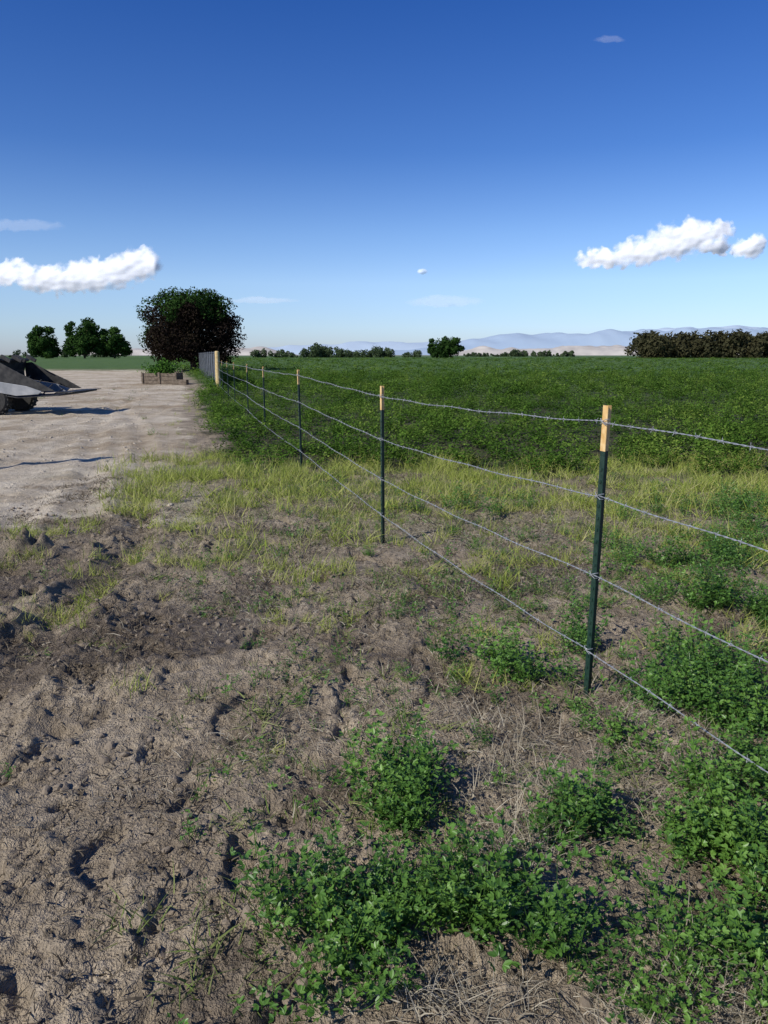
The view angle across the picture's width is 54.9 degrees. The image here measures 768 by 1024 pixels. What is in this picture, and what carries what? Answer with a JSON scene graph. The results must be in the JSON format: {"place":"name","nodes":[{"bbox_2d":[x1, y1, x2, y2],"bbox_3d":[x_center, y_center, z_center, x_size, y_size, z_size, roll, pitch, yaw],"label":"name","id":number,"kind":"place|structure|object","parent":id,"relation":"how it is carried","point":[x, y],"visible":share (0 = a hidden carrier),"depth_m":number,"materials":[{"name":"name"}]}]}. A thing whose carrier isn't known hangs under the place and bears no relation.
{"place":"outdoors","nodes":[
{"label":"outdoors","id":0,"kind":"place"},
{"bbox_2d":[0,355,100,414],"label":"trailer","id":1,"kind":"object","parent":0,"point":[20,390],"visible":1,"depth_m":20.31,"materials":[{"name":"paint"}]},
{"bbox_2d":[0,245,160,297],"bbox_3d":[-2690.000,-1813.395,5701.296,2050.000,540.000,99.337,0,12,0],"label":"cloud","id":2,"kind":"structure","parent":0,"point":[118,272],"depth_m":5673.61,"materials":[{"name":"white"}]},
{"bbox_2d":[59,346,296,354],"bbox_3d":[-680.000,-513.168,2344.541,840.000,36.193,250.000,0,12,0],"label":"dry hills","id":3,"kind":"structure","parent":0,"point":[139,351],"depth_m":2267.54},
{"bbox_2d":[171,380,188,384],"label":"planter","id":4,"kind":"object","parent":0,"point":[180,382],"visible":1,"depth_m":40.34,"materials":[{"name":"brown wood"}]},
{"bbox_2d":[168,393,216,474],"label":"yard edge grass","id":5,"kind":"structure","parent":0,"point":[187,396],"depth_m":18.34,"materials":[{"name":"green plant"}]},
{"bbox_2d":[0,355,767,1023],"bbox_3d":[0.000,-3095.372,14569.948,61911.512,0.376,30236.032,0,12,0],"label":"ground","id":6,"kind":"structure","parent":0,"point":[60,451],"depth_m":3.38,"materials":[{"name":"soil"}]},
{"bbox_2d":[25,325,61,358],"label":"elm tree","id":7,"kind":"object","parent":6,"relation":"on","point":[46,345],"visible":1,"depth_m":289.71,"materials":[{"name":"green plant"}]},
{"bbox_2d":[8,349,127,356],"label":"distant treeline","id":8,"kind":"object","parent":6,"relation":"on","point":[17,352],"visible":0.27,"depth_m":409.84,"materials":[{"name":"green plant"}]},
{"bbox_2d":[61,317,104,357],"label":"elm tree","id":9,"kind":"object","parent":6,"relation":"on","point":[84,340],"visible":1,"depth_m":289.68,"materials":[{"name":"green plant"}]},
{"bbox_2d":[0,385,201,511],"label":"gravel","id":10,"kind":"structure","parent":6,"relation":"on","point":[171,504],"depth_m":16.20,"materials":[{"name":"grey gravel"}]},
{"bbox_2d":[96,326,132,357],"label":"elm tree","id":11,"kind":"object","parent":6,"relation":"on","point":[113,342],"visible":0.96,"depth_m":294.00,"materials":[{"name":"green plant"}]},
{"bbox_2d":[38,388,227,450],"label":"yard weeds","id":12,"kind":"object","parent":6,"relation":"on","point":[146,417],"visible":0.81,"depth_m":18.52,"materials":[{"name":"green plant"}]},
{"bbox_2d":[137,357,183,383],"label":"raised garden bed","id":13,"kind":"object","parent":6,"relation":"on","point":[162,373],"visible":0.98,"depth_m":40.97,"materials":[{"name":"brown wood"}]},
{"bbox_2d":[136,286,246,370],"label":"plum tree","id":14,"kind":"object","parent":6,"relation":"on","point":[189,326],"visible":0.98,"depth_m":67.37,"materials":[{"name":"green plant"}]},
{"bbox_2d":[198,351,215,386],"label":"slatted chain link fence","id":15,"kind":"object","parent":6,"relation":"on","point":[207,361],"visible":0.55,"depth_m":48.05,"materials":[{"name":"grey metal"}]},
{"bbox_2d":[215,351,220,389],"bbox_3d":[-7.720,-6.510,34.296,0.224,1.875,0.230,0,12,0],"label":"wooden gate post","id":16,"kind":"object","parent":6,"relation":"on","point":[217,370],"visible":0.83,"depth_m":34.19,"materials":[{"name":"brown wood"}]},
{"bbox_2d":[226,361,228,400],"bbox_3d":[-5.504,-4.574,26.016,0.056,1.430,0.049,0,12,0],"label":"fence post","id":17,"kind":"object","parent":6,"relation":"on","point":[227,379],"visible":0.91,"depth_m":25.99,"materials":[{"name":"metal"}]},
{"bbox_2d":[233,362,235,401],"bbox_3d":[-4.497,-3.764,22.204,0.042,1.430,0.046,-4,13,-19],"label":"fence post","id":18,"kind":"object","parent":6,"relation":"on","point":[234,381],"visible":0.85,"depth_m":22.17,"materials":[{"name":"metal"}]},
{"bbox_2d":[246,364,248,419],"bbox_3d":[-3.380,-2.931,18.288,0.054,1.430,0.049,0,12,0],"label":"fence post","id":19,"kind":"object","parent":6,"relation":"on","point":[247,390],"visible":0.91,"depth_m":18.27,"materials":[{"name":"green metal"}]},
{"bbox_2d":[262,367,265,437],"bbox_3d":[-2.317,-2.080,14.281,0.042,1.430,0.046,-4,13,-19],"label":"fence post","id":20,"kind":"object","parent":6,"relation":"on","point":[264,398],"visible":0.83,"depth_m":14.25,"materials":[{"name":"green metal"}]},
{"bbox_2d":[250,348,289,356],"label":"distant treeline","id":21,"kind":"object","parent":6,"relation":"on","point":[257,353],"visible":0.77,"depth_m":409.27,"materials":[{"name":"green plant"}]},
{"bbox_2d":[297,370,302,468],"bbox_3d":[-1.185,-1.257,10.363,0.057,1.450,0.049,0,12,0],"label":"fence post","id":22,"kind":"object","parent":6,"relation":"on","point":[299,407],"visible":0.91,"depth_m":10.35,"materials":[{"name":"green metal"}]},
{"bbox_2d":[277,342,421,357],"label":"distant treeline","id":23,"kind":"object","parent":6,"relation":"on","point":[317,350],"visible":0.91,"depth_m":398.17,"materials":[{"name":"green plant"}]},
{"bbox_2d":[379,386,384,543],"bbox_3d":[-0.018,-0.372,6.329,0.048,1.396,0.049,0,12,0],"label":"fence post","id":24,"kind":"object","parent":6,"relation":"on","point":[381,437],"visible":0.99,"depth_m":6.32,"materials":[{"name":"green metal"}]},
{"bbox_2d":[0,457,767,1023],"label":"weeds","id":25,"kind":"object","parent":6,"relation":"on","point":[602,603],"visible":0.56,"depth_m":3.56,"materials":[{"name":"green plant"}]},
{"bbox_2d":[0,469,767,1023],"bbox_3d":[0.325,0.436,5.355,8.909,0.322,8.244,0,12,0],"label":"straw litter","id":26,"kind":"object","parent":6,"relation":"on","point":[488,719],"visible":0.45,"depth_m":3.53,"materials":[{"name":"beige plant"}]},
{"bbox_2d":[0,490,767,756],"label":"grass tufts sparse","id":27,"kind":"object","parent":6,"relation":"on","point":[180,528],"depth_m":5.54,"materials":[{"name":"green plant"}]},
{"bbox_2d":[0,500,767,1023],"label":"soil clods","id":28,"kind":"object","parent":6,"relation":"on","point":[370,844],"visible":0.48,"depth_m":3.10,"materials":[{"name":"brown soil"}]},
{"bbox_2d":[34,443,767,570],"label":"grass strip","id":29,"kind":"object","parent":6,"relation":"on","point":[467,476],"depth_m":8.74,"materials":[{"name":"green plant"}]},
{"bbox_2d":[426,338,448,357],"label":"cottonwood tree","id":30,"kind":"object","parent":6,"relation":"on","point":[435,349],"visible":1,"depth_m":320.73,"materials":[{"name":"green plant"}]},
{"bbox_2d":[441,336,464,357],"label":"cottonwood tree","id":31,"kind":"object","parent":6,"relation":"on","point":[455,347],"visible":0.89,"depth_m":321.73,"materials":[{"name":"green plant"}]},
{"bbox_2d":[230,477,767,1023],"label":"alfalfa clumps","id":32,"kind":"object","parent":6,"relation":"on","point":[726,831],"visible":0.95,"depth_m":2.29,"materials":[{"name":"green plant"}]},
{"bbox_2d":[463,349,574,356],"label":"distant treeline","id":33,"kind":"object","parent":6,"relation":"on","point":[518,353],"visible":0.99,"depth_m":585.49,"materials":[{"name":"green plant"}]},
{"bbox_2d":[333,668,767,1023],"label":"dry stems","id":34,"kind":"object","parent":6,"relation":"on","point":[554,851],"visible":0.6,"depth_m":2.33,"materials":[{"name":"beige plant"}]},
{"bbox_2d":[583,405,611,697],"bbox_3d":[0.965,0.239,3.361,0.054,1.435,0.049,0,12,0],"label":"fence post","id":35,"kind":"object","parent":6,"relation":"on","point":[604,443],"visible":0.98,"depth_m":3.34,"materials":[{"name":"green metal"}]},
{"bbox_2d":[219,385,767,772],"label":"barbed wire","id":36,"kind":"object","parent":35,"relation":"attached to","point":[649,691],"visible":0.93,"depth_m":3.62,"materials":[{"name":"silver metal"}]},
{"bbox_2d":[219,361,767,450],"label":"barbed wire","id":37,"kind":"object","parent":35,"relation":"attached to","point":[655,430],"visible":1,"depth_m":3.52,"materials":[{"name":"silver metal"}]},
{"bbox_2d":[220,370,767,551],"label":"barbed wire","id":38,"kind":"object","parent":35,"relation":"attached to","point":[644,512],"visible":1,"depth_m":3.50,"materials":[{"name":"silver metal"}]},
{"bbox_2d":[221,379,767,662],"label":"barbed wire","id":39,"kind":"object","parent":35,"relation":"attached to","point":[637,597],"visible":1,"depth_m":3.50,"materials":[{"name":"silver metal"}]},
{"bbox_2d":[624,329,767,357],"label":"distant grove","id":40,"kind":"object","parent":6,"relation":"on","point":[681,344],"visible":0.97,"depth_m":336.14,"materials":[{"name":"green plant"}]},
{"bbox_2d":[0,0,767,354],"label":"sky","id":41,"kind":"structure","parent":0,"point":[336,171],"materials":[{"name":"blue"}]},
{"bbox_2d":[167,356,767,373],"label":"alfalfa field","id":42,"kind":"structure","parent":0,"point":[562,363],"depth_m":101.18,"materials":[{"name":"green plant"}]},
{"bbox_2d":[185,363,767,476],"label":"alfalfa field","id":43,"kind":"structure","parent":0,"point":[430,422],"depth_m":17.89,"materials":[{"name":"green plant"}]},
{"bbox_2d":[267,325,759,354],"bbox_3d":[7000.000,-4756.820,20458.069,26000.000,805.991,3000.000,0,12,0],"label":"mountains","id":44,"kind":"structure","parent":0,"point":[350,346],"depth_m":19807.62,"materials":[{"name":"stone"}]},
{"bbox_2d":[335,327,767,354],"bbox_3d":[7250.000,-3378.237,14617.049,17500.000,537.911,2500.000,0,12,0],"label":"mountains","id":45,"kind":"structure","parent":0,"point":[609,337],"depth_m":14001.88,"materials":[{"name":"blue"}]},
{"bbox_2d":[455,345,738,354],"bbox_3d":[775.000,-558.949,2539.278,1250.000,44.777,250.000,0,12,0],"label":"dry hills","id":46,"kind":"structure","parent":0,"point":[601,350],"depth_m":2467.02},
{"bbox_2d":[578,218,732,269],"bbox_3d":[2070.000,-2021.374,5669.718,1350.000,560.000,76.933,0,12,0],"label":"cloud","id":47,"kind":"structure","parent":0,"point":[689,235],"depth_m":5647.19,"materials":[{"name":"white"}]},
{"bbox_2d":[731,234,766,257],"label":"cloud","id":48,"kind":"structure","parent":0,"point":[754,246],"depth_m":5658.97,"materials":[{"name":"white"}]}
]}

